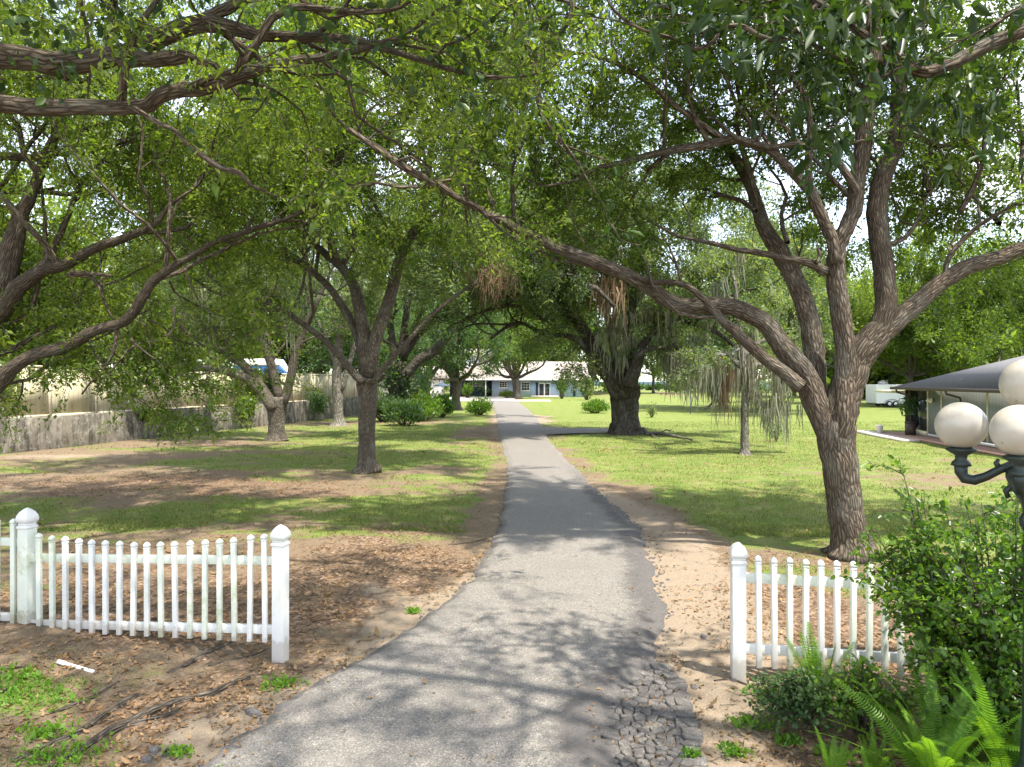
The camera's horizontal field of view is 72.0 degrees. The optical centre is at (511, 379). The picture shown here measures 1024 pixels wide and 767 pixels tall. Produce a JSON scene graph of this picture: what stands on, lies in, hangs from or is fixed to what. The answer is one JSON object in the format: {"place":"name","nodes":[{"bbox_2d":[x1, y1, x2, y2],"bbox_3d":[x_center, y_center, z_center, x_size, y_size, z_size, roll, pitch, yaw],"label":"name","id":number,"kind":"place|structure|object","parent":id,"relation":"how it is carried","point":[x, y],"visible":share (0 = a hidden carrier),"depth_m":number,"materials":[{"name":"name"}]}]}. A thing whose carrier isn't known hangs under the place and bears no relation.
{"place":"outdoors","nodes":[
{"label":"outdoors","id":0,"kind":"place"},
{"bbox_2d":[379,366,446,396],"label":"garage","id":1,"kind":"structure","parent":0,"point":[437,388],"depth_m":108.50,"materials":[{"name":"white paint"}]},
{"bbox_2d":[201,400,667,766],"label":"driveway","id":2,"kind":"structure","parent":0,"point":[550,486],"depth_m":7.02,"materials":[{"name":"asphalt"}]},
{"bbox_2d":[217,499,655,766],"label":"leaves on driveway","id":3,"kind":"object","parent":2,"relation":"on","point":[411,753],"visible":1,"depth_m":6.37,"materials":[{"name":"brown plant"}]},
{"bbox_2d":[598,662,707,766],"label":"cracked asphalt","id":4,"kind":"structure","parent":2,"relation":"on","point":[683,715],"depth_m":5.79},
{"bbox_2d":[0,518,1011,766],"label":"grass","id":5,"kind":"structure","parent":0,"point":[428,540],"depth_m":12.73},
{"bbox_2d":[0,380,1021,766],"bbox_3d":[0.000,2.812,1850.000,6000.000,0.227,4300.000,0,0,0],"label":"ground","id":6,"kind":"structure","parent":0,"point":[558,412],"depth_m":12.46,"materials":[{"name":"soil"}]},
{"bbox_2d":[19,681,119,726],"bbox_3d":[-3.807,2.823,6.139,0.079,0.062,0.949,0,0,19],"label":"tree root","id":7,"kind":"object","parent":6,"relation":"on","point":[65,707],"visible":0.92,"depth_m":6.12,"materials":[{"name":"brown plant"}]},
{"bbox_2d":[11,692,139,762],"bbox_3d":[-3.483,2.824,5.773,0.143,0.068,1.197,0,0,16],"label":"tree root","id":8,"kind":"object","parent":6,"relation":"on","point":[97,718],"visible":0.88,"depth_m":5.73,"materials":[{"name":"brown plant"}]},
{"bbox_2d":[56,660,94,672],"bbox_3d":[-4.216,2.768,6.807,0.445,0.083,0.040,0,0,17],"label":"plastic pipe","id":9,"kind":"object","parent":6,"relation":"on","point":[62,662],"visible":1,"depth_m":6.80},
{"bbox_2d":[96,705,186,741],"bbox_3d":[-3.076,2.840,5.845,0.133,0.058,0.769,0,0,35],"label":"tree root","id":10,"kind":"object","parent":6,"relation":"on","point":[141,721],"visible":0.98,"depth_m":5.85,"materials":[{"name":"brown plant"}]},
{"bbox_2d":[0,508,290,662],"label":"picket fence","id":11,"kind":"object","parent":6,"relation":"on","point":[23,541],"visible":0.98,"depth_m":7.50,"materials":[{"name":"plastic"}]},
{"bbox_2d":[140,755,152,762],"bbox_3d":[-2.746,2.846,5.275,0.127,0.061,0.080,0,0,0],"label":"asphalt lump","id":12,"kind":"object","parent":6,"relation":"on","point":[146,758],"visible":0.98,"depth_m":5.25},
{"bbox_2d":[43,675,250,766],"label":"tree root","id":13,"kind":"object","parent":6,"relation":"on","point":[151,710],"visible":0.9,"depth_m":5.99,"materials":[{"name":"brown plant"}]},
{"bbox_2d":[148,745,160,754],"bbox_3d":[-2.741,2.832,5.383,0.090,0.060,0.085,0,0,0],"label":"asphalt lump","id":14,"kind":"object","parent":6,"relation":"on","point":[154,749],"visible":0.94,"depth_m":5.36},
{"bbox_2d":[0,395,386,453],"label":"retaining wall","id":15,"kind":"structure","parent":6,"relation":"on","point":[65,431],"depth_m":31.44,"materials":[{"name":"concrete"}]},
{"bbox_2d":[131,402,152,421],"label":"wall plant","id":16,"kind":"object","parent":15,"relation":"attached to","point":[142,411],"depth_m":33.37,"materials":[{"name":"green plant"}]},
{"bbox_2d":[232,392,259,422],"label":"wall plant","id":17,"kind":"object","parent":15,"relation":"attached to","point":[248,402],"depth_m":41.27,"materials":[{"name":"green plant"}]},
{"bbox_2d":[304,390,330,419],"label":"wall plant","id":18,"kind":"object","parent":15,"relation":"attached to","point":[317,402],"depth_m":49.50,"materials":[{"name":"green plant"}]},
{"bbox_2d":[167,641,234,673],"bbox_3d":[-3.176,2.824,7.213,0.100,0.063,0.872,0,0,20],"label":"tree root","id":19,"kind":"object","parent":6,"relation":"on","point":[190,661],"visible":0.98,"depth_m":7.17,"materials":[{"name":"brown plant"}]},
{"bbox_2d":[0,0,474,452],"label":"oak tree","id":20,"kind":"object","parent":6,"relation":"on","point":[142,142],"visible":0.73,"depth_m":13.02,"materials":[{"name":"green plant"}]},
{"bbox_2d":[208,647,270,665],"bbox_3d":[-2.741,2.845,7.262,0.066,0.039,0.766,0,0,43],"label":"tree root","id":21,"kind":"object","parent":6,"relation":"on","point":[253,654],"visible":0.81,"depth_m":7.20,"materials":[{"name":"brown plant"}]},
{"bbox_2d":[86,133,396,441],"bbox_3d":[-13.707,-4.277,33.653,14.020,14.461,10.728,0,0,40],"label":"oak tree","id":22,"kind":"object","parent":6,"relation":"on","point":[276,403],"visible":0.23,"depth_m":32.63,"materials":[{"name":"green leaf"},{"name":"bark"},{"name":"moss"}]},
{"bbox_2d":[246,707,260,717],"bbox_3d":[-2.194,2.831,5.989,0.190,0.072,0.081,0,0,41],"label":"asphalt lump","id":23,"kind":"object","parent":6,"relation":"on","point":[250,711],"visible":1,"depth_m":5.96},
{"bbox_2d":[262,258,341,373],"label":"tree","id":24,"kind":"object","parent":6,"relation":"on","point":[320,300],"visible":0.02,"depth_m":95.00,"materials":[{"name":"green plant"}]},
{"bbox_2d":[0,0,630,284],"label":"oak tree","id":25,"kind":"object","parent":6,"relation":"on","point":[136,49],"visible":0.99,"depth_m":6.49,"materials":[{"name":"green plant"}]},
{"bbox_2d":[252,207,431,425],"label":"oak tree","id":26,"kind":"object","parent":6,"relation":"on","point":[338,385],"visible":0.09,"depth_m":43.74,"materials":[{"name":"green plant"}]},
{"bbox_2d":[266,278,417,373],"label":"tree","id":27,"kind":"object","parent":6,"relation":"on","point":[320,370],"visible":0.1,"depth_m":77.39,"materials":[{"name":"green plant"}]},
{"bbox_2d":[11,0,690,474],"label":"oak tree","id":28,"kind":"object","parent":6,"relation":"on","point":[367,346],"visible":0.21,"depth_m":21.08,"materials":[{"name":"green plant"}]},
{"bbox_2d":[466,252,522,310],"bbox_3d":[-0.519,-2.867,20.022,1.684,1.774,1.713,0,0,0],"label":"moss","id":29,"kind":"object","parent":28,"relation":"hanging from","point":[499,279],"visible":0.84,"depth_m":19.93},
{"bbox_2d":[317,300,441,392],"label":"tree","id":30,"kind":"object","parent":6,"relation":"on","point":[382,355],"visible":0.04,"depth_m":92.57,"materials":[{"name":"green plant"}]},
{"bbox_2d":[376,394,399,420],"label":"shrub","id":31,"kind":"object","parent":6,"relation":"on","point":[381,403],"visible":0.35,"depth_m":47.64,"materials":[{"name":"green plant"}]},
{"bbox_2d":[379,395,427,426],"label":"shrub","id":32,"kind":"object","parent":6,"relation":"on","point":[396,410],"visible":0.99,"depth_m":43.34,"materials":[{"name":"green plant"}]},
{"bbox_2d":[357,289,490,386],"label":"tree","id":33,"kind":"object","parent":6,"relation":"on","point":[481,347],"visible":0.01,"depth_m":123.62,"materials":[{"name":"green plant"}]},
{"bbox_2d":[379,305,470,393],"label":"oak tree","id":34,"kind":"object","parent":6,"relation":"on","point":[434,370],"visible":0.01,"depth_m":98.66,"materials":[{"name":"green plant"}]},
{"bbox_2d":[409,387,447,420],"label":"shrub","id":35,"kind":"object","parent":6,"relation":"on","point":[429,404],"visible":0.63,"depth_m":48.61,"materials":[{"name":"green plant"}]},
{"bbox_2d":[0,606,859,766],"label":"weeds","id":36,"kind":"object","parent":6,"relation":"on","point":[176,749],"visible":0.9,"depth_m":5.62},
{"bbox_2d":[198,480,674,766],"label":"asphalt rubble","id":37,"kind":"object","parent":6,"relation":"on","point":[370,648],"visible":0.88,"depth_m":9.38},
{"bbox_2d":[281,167,593,418],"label":"oak tree","id":38,"kind":"object","parent":6,"relation":"on","point":[402,369],"visible":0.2,"depth_m":51.38,"materials":[{"name":"green plant"}]},
{"bbox_2d":[431,389,456,416],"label":"shrub","id":39,"kind":"object","parent":6,"relation":"on","point":[447,401],"visible":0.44,"depth_m":52.70,"materials":[{"name":"green plant"}]},
{"bbox_2d":[378,286,521,409],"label":"oak tree","id":40,"kind":"object","parent":6,"relation":"on","point":[451,367],"visible":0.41,"depth_m":64.79,"materials":[{"name":"green plant"}]},
{"bbox_2d":[461,382,473,397],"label":"shrub","id":41,"kind":"object","parent":6,"relation":"on","point":[467,390],"visible":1,"depth_m":109.82,"materials":[{"name":"green plant"}]},
{"bbox_2d":[464,394,493,414],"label":"shrub","id":42,"kind":"object","parent":6,"relation":"on","point":[480,406],"visible":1,"depth_m":56.59,"materials":[{"name":"green plant"}]},
{"bbox_2d":[449,397,549,400],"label":"parking court","id":43,"kind":"object","parent":6,"relation":"on","point":[491,399],"visible":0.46,"depth_m":100.14,"materials":[{"name":"concrete"}]},
{"bbox_2d":[0,429,1009,766],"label":"fallen leaves","id":44,"kind":"object","parent":6,"relation":"on","point":[262,709],"depth_m":7.83,"materials":[{"name":"plant"}]},
{"bbox_2d":[498,390,512,397],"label":"shrub","id":45,"kind":"object","parent":6,"relation":"on","point":[505,394],"visible":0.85,"depth_m":109.38,"materials":[{"name":"green plant"}]},
{"bbox_2d":[469,287,547,361],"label":"tree","id":46,"kind":"object","parent":6,"relation":"on","point":[514,335],"visible":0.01,"depth_m":130.48,"materials":[{"name":"green plant"}]},
{"bbox_2d":[0,420,1021,536],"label":"lawn grass","id":47,"kind":"structure","parent":6,"relation":"on","point":[816,532],"depth_m":18.93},
{"bbox_2d":[470,310,558,398],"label":"oak tree","id":48,"kind":"object","parent":6,"relation":"on","point":[513,370],"visible":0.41,"depth_m":105.69,"materials":[{"name":"green plant"}]},
{"bbox_2d":[447,349,588,396],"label":"house","id":49,"kind":"structure","parent":6,"relation":"on","point":[532,384],"depth_m":117.00,"materials":[{"name":"white brick"}]},
{"bbox_2d":[521,382,529,390],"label":"window","id":50,"kind":"structure","parent":49,"relation":"in","point":[525,386],"depth_m":117.00,"materials":[{"name":"glass"}]},
{"bbox_2d":[539,383,549,395],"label":"door","id":51,"kind":"structure","parent":49,"relation":"in","point":[544,390],"depth_m":116.97,"materials":[{"name":"white paint"}]},
{"bbox_2d":[491,296,597,361],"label":"tree","id":52,"kind":"object","parent":6,"relation":"on","point":[564,347],"visible":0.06,"depth_m":129.03,"materials":[{"name":"green plant"}]},
{"bbox_2d":[114,353,995,400],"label":"distant woods","id":53,"kind":"object","parent":6,"relation":"on","point":[874,378],"visible":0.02,"depth_m":107.88,"materials":[{"name":"plant"}]},
{"bbox_2d":[556,374,567,398],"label":"shrub","id":54,"kind":"object","parent":6,"relation":"on","point":[562,395],"visible":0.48,"depth_m":106.02,"materials":[{"name":"green plant"}]},
{"bbox_2d":[311,71,855,435],"bbox_3d":[3.201,-5.813,34.458,24.823,19.200,18.564,0,0,33],"label":"oak tree","id":55,"kind":"object","parent":6,"relation":"on","point":[619,376],"visible":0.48,"depth_m":34.50,"materials":[{"name":"green plant"}]},
{"bbox_2d":[521,287,645,394],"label":"tree","id":56,"kind":"object","parent":6,"relation":"on","point":[600,325],"visible":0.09,"depth_m":134.57,"materials":[{"name":"green plant"}]},
{"bbox_2d":[578,376,594,399],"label":"shrub","id":57,"kind":"object","parent":6,"relation":"on","point":[586,396],"visible":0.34,"depth_m":99.14,"materials":[{"name":"green plant"}]},
{"bbox_2d":[580,397,610,412],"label":"shrub","id":58,"kind":"object","parent":6,"relation":"on","point":[593,404],"visible":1,"depth_m":60.01,"materials":[{"name":"green plant"}]},
{"bbox_2d":[208,0,1023,563],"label":"oak tree","id":59,"kind":"object","parent":6,"relation":"on","point":[832,410],"visible":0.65,"depth_m":11.58,"materials":[{"name":"green plant"}]},
{"bbox_2d":[611,295,692,393],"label":"tree","id":60,"kind":"object","parent":6,"relation":"on","point":[653,374],"visible":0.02,"depth_m":146.86,"materials":[{"name":"green plant"}]},
{"bbox_2d":[646,402,659,417],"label":"shrub","id":61,"kind":"object","parent":6,"relation":"on","point":[651,410],"visible":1,"depth_m":52.98,"materials":[{"name":"green plant"}]},
{"bbox_2d":[621,240,776,408],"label":"tree","id":62,"kind":"object","parent":6,"relation":"on","point":[659,388],"visible":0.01,"depth_m":69.45,"materials":[{"name":"green plant"}]},
{"bbox_2d":[433,0,1023,257],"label":"magnolia tree","id":63,"kind":"object","parent":6,"relation":"on","point":[937,68],"visible":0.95,"depth_m":5.52,"materials":[{"name":"green plant"}]},
{"bbox_2d":[658,234,831,455],"bbox_3d":[8.867,-1.308,26.268,6.283,8.557,3.618,0,0,-14],"label":"oak tree","id":64,"kind":"object","parent":6,"relation":"on","point":[718,384],"visible":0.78,"depth_m":26.63,"materials":[{"name":"green plant"}]},
{"bbox_2d":[766,422,782,441],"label":"shrub","id":65,"kind":"object","parent":6,"relation":"on","point":[775,437],"visible":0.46,"depth_m":32.01,"materials":[{"name":"green plant"}]},
{"bbox_2d":[691,201,870,412],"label":"tree","id":66,"kind":"object","parent":6,"relation":"on","point":[817,290],"visible":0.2,"depth_m":58.76,"materials":[{"name":"green plant"}]},
{"bbox_2d":[742,655,854,743],"bbox_3d":[2.286,2.621,5.677,0.805,0.728,0.784,0,0,33],"label":"shrub","id":67,"kind":"object","parent":6,"relation":"on","point":[794,698],"visible":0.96,"depth_m":5.63,"materials":[{"name":"green plant"}]},
{"bbox_2d":[786,622,854,713],"bbox_3d":[2.672,2.459,6.059,0.624,0.789,0.524,0,0,0],"label":"fern","id":68,"kind":"object","parent":6,"relation":"on","point":[808,653],"visible":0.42,"depth_m":6.08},
{"bbox_2d":[766,263,903,386],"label":"tree","id":69,"kind":"object","parent":6,"relation":"on","point":[828,355],"visible":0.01,"depth_m":108.17,"materials":[{"name":"green plant"}]},
{"bbox_2d":[814,726,859,766],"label":"fern","id":70,"kind":"object","parent":6,"relation":"on","point":[837,762],"visible":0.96,"depth_m":5.02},
{"bbox_2d":[774,217,966,374],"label":"tree","id":71,"kind":"object","parent":6,"relation":"on","point":[869,285],"visible":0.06,"depth_m":80.35,"materials":[{"name":"green plant"}]},
{"bbox_2d":[845,746,896,766],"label":"fern","id":72,"kind":"object","parent":6,"relation":"on","point":[864,758],"visible":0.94,"depth_m":4.88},
{"bbox_2d":[729,542,1019,681],"bbox_3d":[3.672,2.228,6.490,3.228,1.385,0.150,0,0,7],"label":"picket fence","id":73,"kind":"object","parent":6,"relation":"on","point":[740,578],"visible":0.45,"depth_m":6.56,"materials":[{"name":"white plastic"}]},
{"bbox_2d":[811,652,937,746],"bbox_3d":[2.846,2.547,5.631,0.985,0.670,0.777,0,0,0],"label":"shrub","id":74,"kind":"object","parent":6,"relation":"on","point":[859,718],"visible":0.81,"depth_m":5.50,"materials":[{"name":"green plant"}]},
{"bbox_2d":[858,721,902,766],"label":"fern","id":75,"kind":"object","parent":6,"relation":"on","point":[876,763],"visible":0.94,"depth_m":5.00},
{"bbox_2d":[866,380,904,406],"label":"cargo trailer","id":76,"kind":"object","parent":6,"relation":"on","point":[882,399],"visible":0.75,"depth_m":74.00,"materials":[{"name":"white paint"}]},
{"bbox_2d":[848,255,942,383],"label":"tree","id":77,"kind":"object","parent":6,"relation":"on","point":[896,379],"visible":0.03,"depth_m":101.06,"materials":[{"name":"green plant"}]},
{"bbox_2d":[815,214,995,382],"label":"tree","id":78,"kind":"object","parent":6,"relation":"on","point":[921,263],"visible":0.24,"depth_m":72.68,"materials":[{"name":"green plant"}]},
{"bbox_2d":[805,673,1021,766],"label":"fern","id":79,"kind":"object","parent":6,"relation":"on","point":[930,758],"visible":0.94,"depth_m":4.84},
{"bbox_2d":[846,455,981,741],"bbox_3d":[3.233,1.698,5.491,1.014,2.208,0.971,0,0,0],"label":"shrub","id":80,"kind":"object","parent":6,"relation":"on","point":[919,524],"visible":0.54,"depth_m":5.47,"materials":[{"name":"green plant"}]},
{"bbox_2d":[857,275,983,377],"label":"tree","id":81,"kind":"object","parent":6,"relation":"on","point":[929,376],"visible":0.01,"depth_m":97.39,"materials":[{"name":"green plant"}]},
{"bbox_2d":[827,635,1019,766],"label":"fern","id":82,"kind":"object","parent":6,"relation":"on","point":[934,698],"visible":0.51,"depth_m":5.15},
{"bbox_2d":[830,483,1022,741],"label":"shrub","id":83,"kind":"object","parent":6,"relation":"on","point":[1001,602],"visible":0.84,"depth_m":5.33,"materials":[{"name":"green plant"}]},
{"bbox_2d":[867,665,1021,764],"bbox_3d":[3.601,2.437,5.123,1.692,0.864,1.774,0,0,0],"label":"fern","id":84,"kind":"object","parent":6,"relation":"on","point":[1005,732],"visible":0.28,"depth_m":5.06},
{"bbox_2d":[886,217,1023,377],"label":"tree","id":85,"kind":"object","parent":6,"relation":"on","point":[973,317],"visible":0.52,"depth_m":67.38,"materials":[{"name":"green plant"}]},
{"bbox_2d":[894,615,1021,743],"bbox_3d":[3.755,2.261,5.266,1.565,1.090,1.376,0,0,41],"label":"shrub","id":86,"kind":"object","parent":6,"relation":"on","point":[1003,694],"visible":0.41,"depth_m":5.10,"materials":[{"name":"green plant"}]},
{"bbox_2d":[899,254,1023,378],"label":"tree","id":87,"kind":"object","parent":6,"relation":"on","point":[1017,334],"visible":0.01,"depth_m":89.57,"materials":[{"name":"green plant"}]},
{"bbox_2d":[912,648,1021,766],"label":"fern","id":88,"kind":"object","parent":6,"relation":"on","point":[1002,756],"visible":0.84,"depth_m":4.76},
{"bbox_2d":[934,359,1023,766],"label":"street lamp","id":89,"kind":"object","parent":6,"relation":"on","point":[962,429],"visible":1,"depth_m":4.38,"materials":[{"name":"dark grey painted iron"},{"name":"white frosted glass"}]},
{"bbox_2d":[960,282,1023,356],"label":"tree","id":90,"kind":"object","parent":6,"relation":"on","point":[1022,335],"visible":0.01,"depth_m":86.66,"materials":[{"name":"green plant"}]},
{"bbox_2d":[0,0,1023,379],"label":"sky","id":91,"kind":"structure","parent":0,"point":[864,230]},
{"bbox_2d":[541,427,608,434],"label":"side path","id":92,"kind":"structure","parent":0,"point":[549,430],"depth_m":38.87,"materials":[{"name":"concrete"}]},
{"bbox_2d":[594,381,769,388],"bbox_3d":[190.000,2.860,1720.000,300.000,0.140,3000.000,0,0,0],"label":"lake","id":93,"kind":"structure","parent":0,"point":[647,382],"depth_m":779.40,"materials":[{"name":"liquid"}]},
{"bbox_2d":[857,430,919,441],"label":"concrete path","id":94,"kind":"structure","parent":0,"point":[887,436],"depth_m":34.52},
{"bbox_2d":[882,432,1006,455],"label":"brick terrace","id":95,"kind":"structure","parent":0,"point":[983,449],"depth_m":31.12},
{"bbox_2d":[895,395,923,434],"bbox_3d":[19.944,1.698,35.114,1.536,2.053,1.372,0,0,21],"label":"potted plant","id":96,"kind":"object","parent":95,"relation":"on","point":[910,427],"visible":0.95,"depth_m":34.96,"materials":[{"name":"green plant"}]},
{"bbox_2d":[874,356,1023,447],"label":"house","id":97,"kind":"structure","parent":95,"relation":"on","point":[978,386],"depth_m":32.17,"materials":[{"name":"grey"}]},
{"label":"raised bank","id":98,"kind":"structure","parent":0,"visible":0},
{"bbox_2d":[6,198,128,364],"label":"tree","id":99,"kind":"object","parent":98,"relation":"on","point":[91,259],"visible":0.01,"depth_m":44.60,"materials":[{"name":"green plant"}]},
{"bbox_2d":[1,226,142,369],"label":"tree","id":100,"kind":"object","parent":98,"relation":"on","point":[71,327],"visible":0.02,"depth_m":45.89,"materials":[{"name":"green plant"}]},
{"bbox_2d":[0,160,144,369],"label":"tree","id":101,"kind":"object","parent":98,"relation":"on","point":[8,338],"visible":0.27,"depth_m":37.40,"materials":[{"name":"green plant"}]},
{"bbox_2d":[66,224,237,371],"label":"tree","id":102,"kind":"object","parent":98,"relation":"on","point":[187,349],"visible":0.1,"depth_m":54.55,"materials":[{"name":"green plant"}]},
{"bbox_2d":[0,364,357,418],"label":"tan fence","id":103,"kind":"object","parent":98,"relation":"on","point":[77,402],"visible":0.24,"depth_m":33.32,"materials":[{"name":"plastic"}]},
{"bbox_2d":[0,354,30,418],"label":"climbing vine","id":104,"kind":"object","parent":103,"relation":"attached to","point":[6,392],"visible":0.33,"depth_m":28.58,"materials":[{"name":"green plant"}]},
{"bbox_2d":[226,366,248,405],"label":"climbing vine","id":105,"kind":"object","parent":103,"relation":"attached to","point":[241,390],"visible":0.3,"depth_m":43.76,"materials":[{"name":"green plant"}]},
{"bbox_2d":[241,363,265,397],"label":"climbing vine","id":106,"kind":"object","parent":103,"relation":"attached to","point":[260,373],"visible":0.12,"depth_m":45.27,"materials":[{"name":"green plant"}]},
{"bbox_2d":[262,365,283,393],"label":"climbing vine","id":107,"kind":"object","parent":103,"relation":"attached to","point":[269,386],"visible":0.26,"depth_m":47.03,"materials":[{"name":"green plant"}]},
{"bbox_2d":[150,233,292,371],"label":"tree","id":108,"kind":"object","parent":98,"relation":"on","point":[230,340],"visible":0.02,"depth_m":64.01,"materials":[{"name":"green plant"}]},
{"bbox_2d":[235,359,287,372],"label":"van","id":109,"kind":"object","parent":98,"relation":"on","point":[282,366],"visible":0.21,"depth_m":60.05,"materials":[{"name":"blue paint"}]},
{"bbox_2d":[221,258,350,370],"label":"tree","id":110,"kind":"object","parent":98,"relation":"on","point":[319,341],"visible":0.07,"depth_m":76.36,"materials":[{"name":"green plant"}]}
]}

